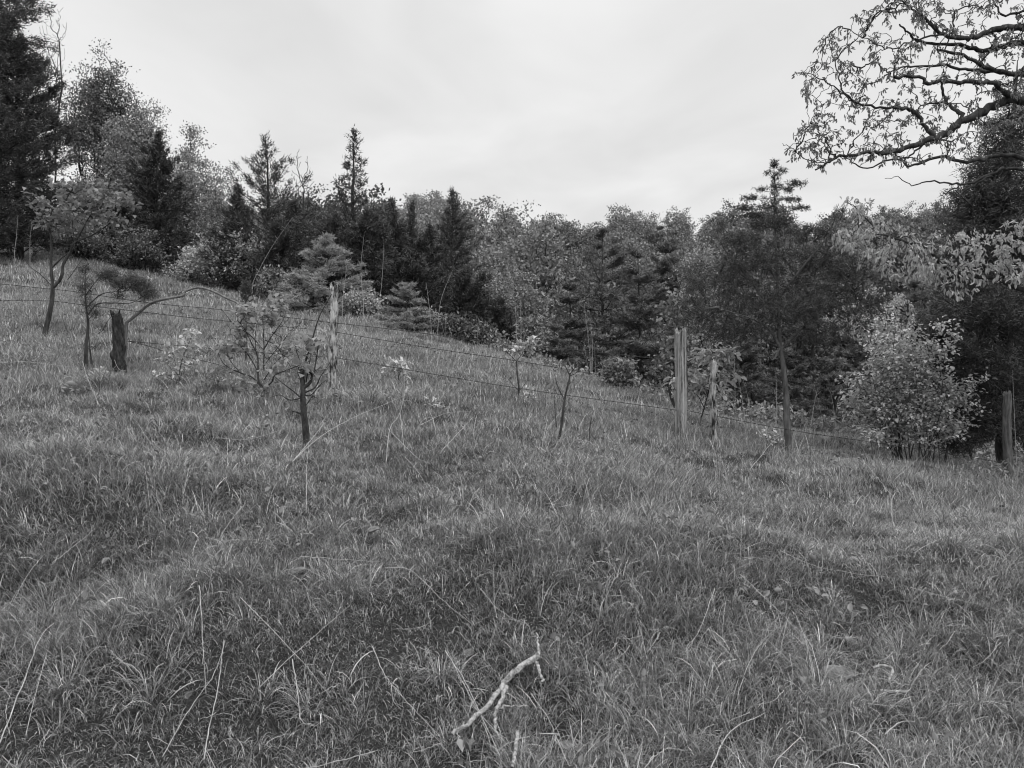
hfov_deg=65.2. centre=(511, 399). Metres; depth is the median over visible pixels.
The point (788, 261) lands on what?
broadleaf tree
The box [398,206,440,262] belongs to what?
broadleaf tree
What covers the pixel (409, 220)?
broadleaf tree
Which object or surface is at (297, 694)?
fallen stem
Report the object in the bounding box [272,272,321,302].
shrub
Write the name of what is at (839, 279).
broadleaf tree
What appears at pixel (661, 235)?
pine tree
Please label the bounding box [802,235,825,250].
broadleaf tree
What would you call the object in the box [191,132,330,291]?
cedar tree
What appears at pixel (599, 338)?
pine tree
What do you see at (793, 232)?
broadleaf tree
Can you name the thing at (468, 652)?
rock
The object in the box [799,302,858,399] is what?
broadleaf tree
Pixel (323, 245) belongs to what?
pine tree
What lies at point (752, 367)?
broadleaf tree
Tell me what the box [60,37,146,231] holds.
broadleaf tree
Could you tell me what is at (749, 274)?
broadleaf tree
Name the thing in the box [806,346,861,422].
pine tree
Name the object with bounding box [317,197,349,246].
broadleaf tree
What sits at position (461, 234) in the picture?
cedar tree
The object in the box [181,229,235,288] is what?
shrub
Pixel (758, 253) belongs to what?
cedar tree
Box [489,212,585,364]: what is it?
broadleaf tree
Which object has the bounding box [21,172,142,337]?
sapling
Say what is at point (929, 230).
broadleaf tree
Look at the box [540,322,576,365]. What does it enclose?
pine tree
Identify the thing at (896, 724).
fallen stem
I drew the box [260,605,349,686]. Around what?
fallen stem
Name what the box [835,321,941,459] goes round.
maple bush
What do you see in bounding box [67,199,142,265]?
tree
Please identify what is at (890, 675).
dead root
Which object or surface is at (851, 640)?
rock
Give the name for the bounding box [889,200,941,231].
broadleaf tree
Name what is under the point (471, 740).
rock
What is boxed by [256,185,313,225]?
broadleaf tree
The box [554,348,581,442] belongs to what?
dead sapling
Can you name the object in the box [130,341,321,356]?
barbed wire
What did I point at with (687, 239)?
broadleaf tree
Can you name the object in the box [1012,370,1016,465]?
dry stalk
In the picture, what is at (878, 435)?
leafy weed
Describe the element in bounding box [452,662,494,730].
fallen stem
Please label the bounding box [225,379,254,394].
leafy weed
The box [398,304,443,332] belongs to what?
shrub
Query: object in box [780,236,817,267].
broadleaf tree
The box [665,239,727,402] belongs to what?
broadleaf tree
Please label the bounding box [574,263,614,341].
broadleaf tree
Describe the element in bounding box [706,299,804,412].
pine tree
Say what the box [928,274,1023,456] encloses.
pine tree
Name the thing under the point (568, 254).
broadleaf tree
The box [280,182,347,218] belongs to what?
broadleaf tree
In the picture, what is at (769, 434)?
leafy weed
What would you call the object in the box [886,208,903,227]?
broadleaf tree
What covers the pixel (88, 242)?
shrub
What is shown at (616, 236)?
broadleaf tree
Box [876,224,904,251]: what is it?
broadleaf tree
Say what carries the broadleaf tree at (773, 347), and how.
on the ground at (396, 652)
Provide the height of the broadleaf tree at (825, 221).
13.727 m
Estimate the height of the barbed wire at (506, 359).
0.889 m
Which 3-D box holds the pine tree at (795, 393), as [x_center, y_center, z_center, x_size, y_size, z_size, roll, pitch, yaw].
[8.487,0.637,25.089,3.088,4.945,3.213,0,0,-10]
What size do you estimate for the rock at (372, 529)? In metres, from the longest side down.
0.091 x 0.060 x 0.032 m
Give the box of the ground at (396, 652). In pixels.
[0,256,1023,767]
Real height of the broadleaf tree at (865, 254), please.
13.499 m
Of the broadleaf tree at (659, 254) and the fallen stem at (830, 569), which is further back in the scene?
the broadleaf tree at (659, 254)
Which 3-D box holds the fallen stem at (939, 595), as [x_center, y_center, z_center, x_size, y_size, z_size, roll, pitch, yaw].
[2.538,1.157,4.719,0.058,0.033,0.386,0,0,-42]
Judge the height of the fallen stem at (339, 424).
0.698 m
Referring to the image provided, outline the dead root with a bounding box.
[871,664,907,693]
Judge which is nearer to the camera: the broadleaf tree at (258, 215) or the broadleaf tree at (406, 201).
the broadleaf tree at (258, 215)
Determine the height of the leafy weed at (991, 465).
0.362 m
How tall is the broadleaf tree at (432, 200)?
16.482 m
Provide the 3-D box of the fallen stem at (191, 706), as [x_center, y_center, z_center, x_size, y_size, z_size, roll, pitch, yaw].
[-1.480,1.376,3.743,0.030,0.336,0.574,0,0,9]
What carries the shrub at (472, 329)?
on the ground at (396, 652)
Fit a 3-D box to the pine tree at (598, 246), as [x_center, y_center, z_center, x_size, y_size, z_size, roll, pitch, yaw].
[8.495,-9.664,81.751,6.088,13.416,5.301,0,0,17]
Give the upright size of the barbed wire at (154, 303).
0.670 m
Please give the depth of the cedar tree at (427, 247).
27.71 m
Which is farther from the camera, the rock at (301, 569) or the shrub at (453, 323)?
the shrub at (453, 323)
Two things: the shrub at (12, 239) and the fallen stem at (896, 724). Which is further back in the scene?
the shrub at (12, 239)
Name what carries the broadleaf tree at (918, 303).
on the ground at (396, 652)
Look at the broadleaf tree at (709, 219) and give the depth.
139.96 m
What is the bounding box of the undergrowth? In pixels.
[0,228,1023,463]
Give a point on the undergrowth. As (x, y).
(794, 418)
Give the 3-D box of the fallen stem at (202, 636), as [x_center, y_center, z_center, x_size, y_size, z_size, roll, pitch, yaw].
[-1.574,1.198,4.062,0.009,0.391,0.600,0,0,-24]
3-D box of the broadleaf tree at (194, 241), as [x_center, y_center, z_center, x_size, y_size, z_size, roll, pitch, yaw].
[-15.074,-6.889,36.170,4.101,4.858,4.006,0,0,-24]
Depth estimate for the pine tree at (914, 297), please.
29.85 m
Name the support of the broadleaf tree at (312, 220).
on the ground at (396, 652)
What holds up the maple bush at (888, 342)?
on the ground at (396, 652)
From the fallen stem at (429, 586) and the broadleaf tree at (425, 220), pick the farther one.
the broadleaf tree at (425, 220)
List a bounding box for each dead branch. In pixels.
[123,286,243,360]
[450,632,544,767]
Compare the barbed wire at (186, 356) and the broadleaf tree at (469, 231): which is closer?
the barbed wire at (186, 356)
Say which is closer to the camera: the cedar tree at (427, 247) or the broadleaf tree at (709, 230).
the cedar tree at (427, 247)
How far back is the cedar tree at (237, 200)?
27.73 m
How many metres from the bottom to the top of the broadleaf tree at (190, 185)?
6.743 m
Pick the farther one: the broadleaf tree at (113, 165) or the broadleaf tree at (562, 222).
the broadleaf tree at (562, 222)
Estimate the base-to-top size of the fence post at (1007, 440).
1.624 m
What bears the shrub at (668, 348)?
on the ground at (396, 652)
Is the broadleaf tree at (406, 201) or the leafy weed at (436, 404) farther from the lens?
the broadleaf tree at (406, 201)
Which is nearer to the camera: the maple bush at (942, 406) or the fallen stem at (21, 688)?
the fallen stem at (21, 688)
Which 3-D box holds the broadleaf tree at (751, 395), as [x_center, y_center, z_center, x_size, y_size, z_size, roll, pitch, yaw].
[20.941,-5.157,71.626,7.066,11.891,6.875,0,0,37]
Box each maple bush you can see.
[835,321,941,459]
[865,309,946,460]
[875,315,997,463]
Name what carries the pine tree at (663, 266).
on the ground at (396, 652)
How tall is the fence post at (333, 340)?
1.792 m
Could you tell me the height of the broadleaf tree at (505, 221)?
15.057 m
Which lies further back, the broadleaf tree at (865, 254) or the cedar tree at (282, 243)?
the broadleaf tree at (865, 254)
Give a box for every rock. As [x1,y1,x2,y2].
[184,691,193,698]
[287,566,306,576]
[366,526,378,532]
[455,739,477,749]
[461,648,474,656]
[560,740,574,749]
[820,665,854,683]
[844,636,854,643]
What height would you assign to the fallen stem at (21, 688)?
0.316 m
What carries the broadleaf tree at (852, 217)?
on the ground at (396, 652)
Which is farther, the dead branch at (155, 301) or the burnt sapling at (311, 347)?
the dead branch at (155, 301)
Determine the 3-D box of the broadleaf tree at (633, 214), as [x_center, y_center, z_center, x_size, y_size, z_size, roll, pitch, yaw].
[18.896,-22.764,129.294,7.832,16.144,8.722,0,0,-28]
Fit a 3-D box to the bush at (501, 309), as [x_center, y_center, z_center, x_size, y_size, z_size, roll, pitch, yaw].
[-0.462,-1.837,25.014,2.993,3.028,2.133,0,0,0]
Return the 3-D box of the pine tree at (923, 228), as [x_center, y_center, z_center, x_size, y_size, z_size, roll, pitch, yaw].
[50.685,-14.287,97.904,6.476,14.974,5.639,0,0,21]
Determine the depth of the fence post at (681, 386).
11.15 m
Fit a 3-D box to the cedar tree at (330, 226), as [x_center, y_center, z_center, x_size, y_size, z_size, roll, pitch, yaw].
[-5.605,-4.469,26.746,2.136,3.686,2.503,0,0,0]
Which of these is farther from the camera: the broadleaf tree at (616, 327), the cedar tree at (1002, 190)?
the broadleaf tree at (616, 327)
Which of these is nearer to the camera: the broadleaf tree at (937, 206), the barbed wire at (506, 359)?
the barbed wire at (506, 359)
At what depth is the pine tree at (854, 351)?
26.99 m
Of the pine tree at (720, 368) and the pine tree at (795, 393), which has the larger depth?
the pine tree at (720, 368)
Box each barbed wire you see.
[0,300,321,330]
[3,284,329,322]
[128,341,249,377]
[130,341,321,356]
[336,332,675,389]
[337,357,673,409]
[338,323,673,360]
[687,410,1001,462]
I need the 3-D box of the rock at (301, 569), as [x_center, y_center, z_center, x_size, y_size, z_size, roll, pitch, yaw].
[-1.288,1.026,4.789,0.116,0.050,0.096,-16,-9,-25]
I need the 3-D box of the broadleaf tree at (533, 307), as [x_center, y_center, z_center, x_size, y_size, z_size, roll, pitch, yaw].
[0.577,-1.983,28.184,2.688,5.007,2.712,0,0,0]
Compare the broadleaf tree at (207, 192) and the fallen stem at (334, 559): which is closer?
the fallen stem at (334, 559)
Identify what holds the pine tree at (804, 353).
on the ground at (396, 652)
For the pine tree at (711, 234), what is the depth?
86.42 m
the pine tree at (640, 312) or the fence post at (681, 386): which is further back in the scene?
the pine tree at (640, 312)
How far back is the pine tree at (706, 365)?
22.98 m
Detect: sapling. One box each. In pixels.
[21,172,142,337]
[210,293,304,398]
[270,294,331,445]
[498,335,540,396]
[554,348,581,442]
[662,341,746,425]
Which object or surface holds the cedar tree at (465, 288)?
on the ground at (396, 652)
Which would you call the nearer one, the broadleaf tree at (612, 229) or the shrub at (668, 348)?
the shrub at (668, 348)
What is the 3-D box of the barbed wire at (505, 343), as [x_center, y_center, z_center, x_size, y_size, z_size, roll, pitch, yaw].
[-0.176,-0.846,11.531,4.982,0.614,0.039,0,0,9]
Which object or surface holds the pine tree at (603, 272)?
on the ground at (396, 652)
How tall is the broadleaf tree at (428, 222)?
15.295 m
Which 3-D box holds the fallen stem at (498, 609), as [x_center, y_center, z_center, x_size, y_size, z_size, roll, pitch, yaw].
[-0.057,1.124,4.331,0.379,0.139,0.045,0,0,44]
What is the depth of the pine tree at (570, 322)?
29.88 m
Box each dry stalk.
[361,239,363,315]
[775,391,776,421]
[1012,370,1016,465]
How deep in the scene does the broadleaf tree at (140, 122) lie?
37.74 m
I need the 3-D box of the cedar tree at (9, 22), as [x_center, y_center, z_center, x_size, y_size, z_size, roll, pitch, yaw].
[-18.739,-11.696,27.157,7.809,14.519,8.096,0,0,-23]
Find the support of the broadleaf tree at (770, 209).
on the ground at (396, 652)
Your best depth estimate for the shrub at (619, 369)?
17.60 m
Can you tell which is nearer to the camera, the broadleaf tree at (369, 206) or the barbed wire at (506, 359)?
the barbed wire at (506, 359)
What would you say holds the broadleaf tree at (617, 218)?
on the ground at (396, 652)
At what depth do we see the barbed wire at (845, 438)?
11.67 m
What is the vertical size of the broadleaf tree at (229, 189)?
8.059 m
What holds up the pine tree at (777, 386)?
on the ground at (396, 652)
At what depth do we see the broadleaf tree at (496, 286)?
32.04 m
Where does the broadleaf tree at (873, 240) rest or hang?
on the ground at (396, 652)
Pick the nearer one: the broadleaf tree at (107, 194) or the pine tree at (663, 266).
the broadleaf tree at (107, 194)
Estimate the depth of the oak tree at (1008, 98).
9.39 m
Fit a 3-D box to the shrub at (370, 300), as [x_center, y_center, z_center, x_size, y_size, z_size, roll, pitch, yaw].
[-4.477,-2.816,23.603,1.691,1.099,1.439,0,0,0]
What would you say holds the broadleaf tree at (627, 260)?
on the ground at (396, 652)
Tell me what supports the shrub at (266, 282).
on the ground at (396, 652)
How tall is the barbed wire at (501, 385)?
0.784 m
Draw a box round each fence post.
[110,310,126,373]
[328,282,338,384]
[674,328,687,437]
[709,359,717,441]
[1002,390,1012,477]
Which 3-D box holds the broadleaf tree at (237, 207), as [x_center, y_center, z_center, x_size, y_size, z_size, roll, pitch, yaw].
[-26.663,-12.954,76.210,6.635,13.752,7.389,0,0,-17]
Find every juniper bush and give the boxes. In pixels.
[68,258,160,368]
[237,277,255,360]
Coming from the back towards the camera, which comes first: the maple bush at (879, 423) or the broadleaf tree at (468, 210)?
the broadleaf tree at (468, 210)
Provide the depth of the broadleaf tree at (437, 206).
110.21 m
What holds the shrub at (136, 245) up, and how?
on the ground at (396, 652)
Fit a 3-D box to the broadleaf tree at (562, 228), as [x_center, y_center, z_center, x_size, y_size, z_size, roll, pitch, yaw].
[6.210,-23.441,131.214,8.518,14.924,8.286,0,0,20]
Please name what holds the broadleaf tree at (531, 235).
on the ground at (396, 652)
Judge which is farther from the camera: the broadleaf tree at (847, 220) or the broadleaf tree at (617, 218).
the broadleaf tree at (847, 220)
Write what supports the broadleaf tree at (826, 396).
on the ground at (396, 652)
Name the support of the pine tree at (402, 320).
on the ground at (396, 652)
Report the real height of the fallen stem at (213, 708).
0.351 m
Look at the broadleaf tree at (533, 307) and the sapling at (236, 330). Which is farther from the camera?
the broadleaf tree at (533, 307)
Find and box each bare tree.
[39,8,66,258]
[292,151,321,259]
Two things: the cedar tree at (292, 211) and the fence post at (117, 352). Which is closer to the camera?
the fence post at (117, 352)
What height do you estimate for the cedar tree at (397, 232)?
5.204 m
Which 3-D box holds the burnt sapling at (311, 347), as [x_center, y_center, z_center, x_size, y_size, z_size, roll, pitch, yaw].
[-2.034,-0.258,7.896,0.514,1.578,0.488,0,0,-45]
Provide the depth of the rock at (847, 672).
4.12 m
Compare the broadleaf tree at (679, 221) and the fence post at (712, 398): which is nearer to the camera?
the fence post at (712, 398)
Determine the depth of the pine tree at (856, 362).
51.95 m
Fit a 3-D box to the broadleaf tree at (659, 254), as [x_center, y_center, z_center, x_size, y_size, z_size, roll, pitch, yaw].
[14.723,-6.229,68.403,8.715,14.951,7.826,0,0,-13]
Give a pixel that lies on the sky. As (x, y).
(576, 109)
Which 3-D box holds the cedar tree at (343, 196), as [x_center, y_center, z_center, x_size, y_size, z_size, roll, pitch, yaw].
[-5.064,-5.841,26.764,4.401,6.879,4.714,0,0,19]
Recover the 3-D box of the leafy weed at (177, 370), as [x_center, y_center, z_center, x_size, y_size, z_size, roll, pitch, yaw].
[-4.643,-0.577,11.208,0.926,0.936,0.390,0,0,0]
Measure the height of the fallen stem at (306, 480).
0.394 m
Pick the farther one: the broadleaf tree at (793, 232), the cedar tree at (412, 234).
the broadleaf tree at (793, 232)
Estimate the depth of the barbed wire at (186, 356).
11.96 m
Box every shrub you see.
[0,215,44,252]
[45,216,124,260]
[108,223,171,271]
[165,244,212,283]
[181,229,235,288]
[216,228,276,290]
[250,264,290,297]
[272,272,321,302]
[339,285,386,315]
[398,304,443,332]
[421,308,476,341]
[453,318,505,346]
[504,312,549,357]
[597,353,644,389]
[643,288,707,408]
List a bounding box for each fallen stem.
[0,623,53,742]
[162,641,224,756]
[199,585,205,688]
[203,641,223,759]
[222,428,284,439]
[240,597,330,697]
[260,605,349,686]
[292,659,314,726]
[295,384,429,458]
[300,556,376,561]
[306,446,308,505]
[307,751,374,767]
[372,646,439,735]
[386,382,407,460]
[391,567,469,622]
[445,650,499,755]
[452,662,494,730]
[480,589,528,625]
[531,694,569,765]
[685,588,714,651]
[710,713,764,767]
[740,574,809,647]
[781,551,894,578]
[884,721,914,734]
[910,587,976,603]
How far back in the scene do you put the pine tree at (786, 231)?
111.30 m
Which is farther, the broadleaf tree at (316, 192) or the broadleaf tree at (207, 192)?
the broadleaf tree at (316, 192)
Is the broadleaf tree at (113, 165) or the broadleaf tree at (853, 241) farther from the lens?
the broadleaf tree at (853, 241)
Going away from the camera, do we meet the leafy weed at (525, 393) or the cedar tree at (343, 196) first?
the leafy weed at (525, 393)
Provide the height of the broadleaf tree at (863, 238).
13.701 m
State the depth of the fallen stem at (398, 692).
3.78 m
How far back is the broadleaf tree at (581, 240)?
91.40 m
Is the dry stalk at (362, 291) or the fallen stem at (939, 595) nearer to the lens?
the fallen stem at (939, 595)
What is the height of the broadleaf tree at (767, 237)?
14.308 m
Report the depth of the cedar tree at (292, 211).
29.39 m
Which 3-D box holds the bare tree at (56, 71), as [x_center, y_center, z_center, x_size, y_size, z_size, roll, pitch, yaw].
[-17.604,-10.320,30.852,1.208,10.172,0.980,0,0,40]
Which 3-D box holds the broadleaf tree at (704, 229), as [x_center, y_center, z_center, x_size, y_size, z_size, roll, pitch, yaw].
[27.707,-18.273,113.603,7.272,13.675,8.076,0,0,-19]
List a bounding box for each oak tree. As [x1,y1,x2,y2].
[783,0,1023,197]
[817,196,1023,344]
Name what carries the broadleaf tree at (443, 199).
on the ground at (396, 652)
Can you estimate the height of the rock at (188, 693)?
0.036 m
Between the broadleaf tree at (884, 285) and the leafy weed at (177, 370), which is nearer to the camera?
the leafy weed at (177, 370)
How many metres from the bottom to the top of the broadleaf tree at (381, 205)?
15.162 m
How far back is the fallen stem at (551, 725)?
3.62 m
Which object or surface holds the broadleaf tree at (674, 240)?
on the ground at (396, 652)
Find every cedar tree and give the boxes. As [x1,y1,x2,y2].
[0,0,90,252]
[0,32,96,261]
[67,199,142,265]
[99,130,203,275]
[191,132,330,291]
[195,182,269,290]
[237,214,310,298]
[274,124,428,296]
[281,196,317,268]
[315,210,348,306]
[333,204,398,301]
[343,249,455,316]
[379,196,420,275]
[392,223,457,315]
[400,198,419,250]
[422,187,488,305]
[427,265,503,323]
[672,158,894,451]
[903,60,1023,467]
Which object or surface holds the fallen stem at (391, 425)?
on the ground at (396, 652)
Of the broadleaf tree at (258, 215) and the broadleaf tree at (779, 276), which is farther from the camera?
the broadleaf tree at (779, 276)
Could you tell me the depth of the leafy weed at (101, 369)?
10.99 m
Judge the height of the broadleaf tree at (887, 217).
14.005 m
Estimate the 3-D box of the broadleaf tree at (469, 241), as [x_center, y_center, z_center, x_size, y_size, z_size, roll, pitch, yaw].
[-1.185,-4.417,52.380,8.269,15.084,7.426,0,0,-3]
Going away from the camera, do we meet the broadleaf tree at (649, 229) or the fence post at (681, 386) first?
the fence post at (681, 386)
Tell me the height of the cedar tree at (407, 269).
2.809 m
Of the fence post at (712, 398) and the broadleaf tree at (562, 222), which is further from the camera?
the broadleaf tree at (562, 222)
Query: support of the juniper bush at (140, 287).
on the ground at (396, 652)
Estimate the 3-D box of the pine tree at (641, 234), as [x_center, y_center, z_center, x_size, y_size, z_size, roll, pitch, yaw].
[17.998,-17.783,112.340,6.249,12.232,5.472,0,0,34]
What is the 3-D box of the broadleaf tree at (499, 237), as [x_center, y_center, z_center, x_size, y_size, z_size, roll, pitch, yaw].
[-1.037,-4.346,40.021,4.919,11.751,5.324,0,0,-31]
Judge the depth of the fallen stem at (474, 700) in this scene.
3.78 m
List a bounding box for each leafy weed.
[61,380,94,395]
[89,366,124,377]
[152,325,212,385]
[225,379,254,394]
[378,356,411,382]
[423,394,450,409]
[519,385,538,406]
[756,426,781,450]
[858,425,887,459]
[964,457,1008,476]
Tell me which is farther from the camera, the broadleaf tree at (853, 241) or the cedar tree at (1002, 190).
the broadleaf tree at (853, 241)
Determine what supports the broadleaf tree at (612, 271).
on the ground at (396, 652)
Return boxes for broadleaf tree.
[40,175,138,237]
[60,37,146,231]
[84,112,152,220]
[104,81,171,267]
[135,198,223,267]
[159,143,210,257]
[169,120,229,238]
[200,165,251,232]
[209,196,259,223]
[210,214,306,279]
[251,209,264,225]
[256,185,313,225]
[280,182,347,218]
[299,196,327,267]
[305,174,408,238]
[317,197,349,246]
[349,194,407,233]
[397,192,419,210]
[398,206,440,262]
[398,207,424,226]
[404,192,447,223]
[407,191,447,216]
[416,212,440,232]
[424,200,491,271]
[426,189,466,216]
[445,199,482,227]
[450,213,533,289]
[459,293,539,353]
[461,195,541,313]
[470,248,534,322]
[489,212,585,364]
[491,204,525,235]
[506,270,564,361]
[518,228,590,305]
[523,219,557,262]
[533,211,565,234]
[538,213,580,239]
[557,219,610,262]
[558,254,638,374]
[571,247,625,286]
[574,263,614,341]
[580,221,607,234]
[589,225,624,257]
[594,247,650,272]
[599,203,654,256]
[601,222,655,264]
[611,251,678,337]
[616,208,642,233]
[633,212,667,264]
[649,239,717,321]
[653,226,699,267]
[657,225,710,257]
[660,206,699,245]
[661,232,721,320]
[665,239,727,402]
[689,294,767,406]
[690,221,714,246]
[691,207,745,259]
[697,211,736,232]
[703,209,786,371]
[707,198,764,245]
[742,291,836,405]
[750,291,782,406]
[751,243,792,300]
[755,196,798,240]
[760,228,779,248]
[775,247,801,285]
[779,212,885,398]
[779,223,809,246]
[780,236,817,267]
[788,268,859,416]
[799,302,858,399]
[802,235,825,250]
[806,247,871,404]
[810,213,856,244]
[816,212,843,235]
[818,229,871,256]
[828,207,852,227]
[841,214,951,388]
[848,205,872,233]
[850,227,873,258]
[851,242,874,280]
[852,238,938,366]
[863,205,895,247]
[864,228,881,247]
[870,273,965,414]
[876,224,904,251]
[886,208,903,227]
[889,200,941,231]
[909,216,944,256]
[926,196,961,243]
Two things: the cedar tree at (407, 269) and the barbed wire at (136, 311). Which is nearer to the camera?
the barbed wire at (136, 311)
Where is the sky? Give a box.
[1,0,1023,239]
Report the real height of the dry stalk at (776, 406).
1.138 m
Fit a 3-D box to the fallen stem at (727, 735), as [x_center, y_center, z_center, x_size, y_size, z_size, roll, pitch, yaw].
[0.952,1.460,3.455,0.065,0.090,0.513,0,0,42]
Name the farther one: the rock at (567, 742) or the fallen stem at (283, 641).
the fallen stem at (283, 641)
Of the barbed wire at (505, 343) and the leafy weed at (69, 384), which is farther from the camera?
the barbed wire at (505, 343)
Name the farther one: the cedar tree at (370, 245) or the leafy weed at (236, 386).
the cedar tree at (370, 245)
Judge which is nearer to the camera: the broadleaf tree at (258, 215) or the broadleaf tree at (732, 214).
the broadleaf tree at (258, 215)
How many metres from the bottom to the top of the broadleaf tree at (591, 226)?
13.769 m
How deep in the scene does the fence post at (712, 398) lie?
11.16 m
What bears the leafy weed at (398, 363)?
on the ground at (396, 652)
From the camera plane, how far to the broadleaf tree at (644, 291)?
58.62 m
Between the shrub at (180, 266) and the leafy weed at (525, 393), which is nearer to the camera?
the leafy weed at (525, 393)
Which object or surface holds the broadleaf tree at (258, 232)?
on the ground at (396, 652)
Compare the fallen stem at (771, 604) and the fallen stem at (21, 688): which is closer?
the fallen stem at (21, 688)
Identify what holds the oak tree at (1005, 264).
on the ground at (396, 652)
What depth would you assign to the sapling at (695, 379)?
12.23 m
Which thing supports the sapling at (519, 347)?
on the ground at (396, 652)
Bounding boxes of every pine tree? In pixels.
[266,232,389,314]
[374,281,436,335]
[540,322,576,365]
[546,227,666,385]
[548,277,601,376]
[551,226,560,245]
[575,327,622,375]
[590,246,674,391]
[591,241,604,261]
[619,235,709,381]
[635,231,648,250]
[645,341,673,395]
[652,225,665,267]
[657,286,750,416]
[688,360,719,406]
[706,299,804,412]
[708,232,724,258]
[751,279,862,421]
[751,345,837,426]
[766,277,833,414]
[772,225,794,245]
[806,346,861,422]
[822,305,901,431]
[837,314,874,418]
[861,277,956,440]
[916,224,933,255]
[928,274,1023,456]
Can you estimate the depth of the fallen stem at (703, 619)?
4.40 m
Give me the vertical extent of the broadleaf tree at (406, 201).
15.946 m
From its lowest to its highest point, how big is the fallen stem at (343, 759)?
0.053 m
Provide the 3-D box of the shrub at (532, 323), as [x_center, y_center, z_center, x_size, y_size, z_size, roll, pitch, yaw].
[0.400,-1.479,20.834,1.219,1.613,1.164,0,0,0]
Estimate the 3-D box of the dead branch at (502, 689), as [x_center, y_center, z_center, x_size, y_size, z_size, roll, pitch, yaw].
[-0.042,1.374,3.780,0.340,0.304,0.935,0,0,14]

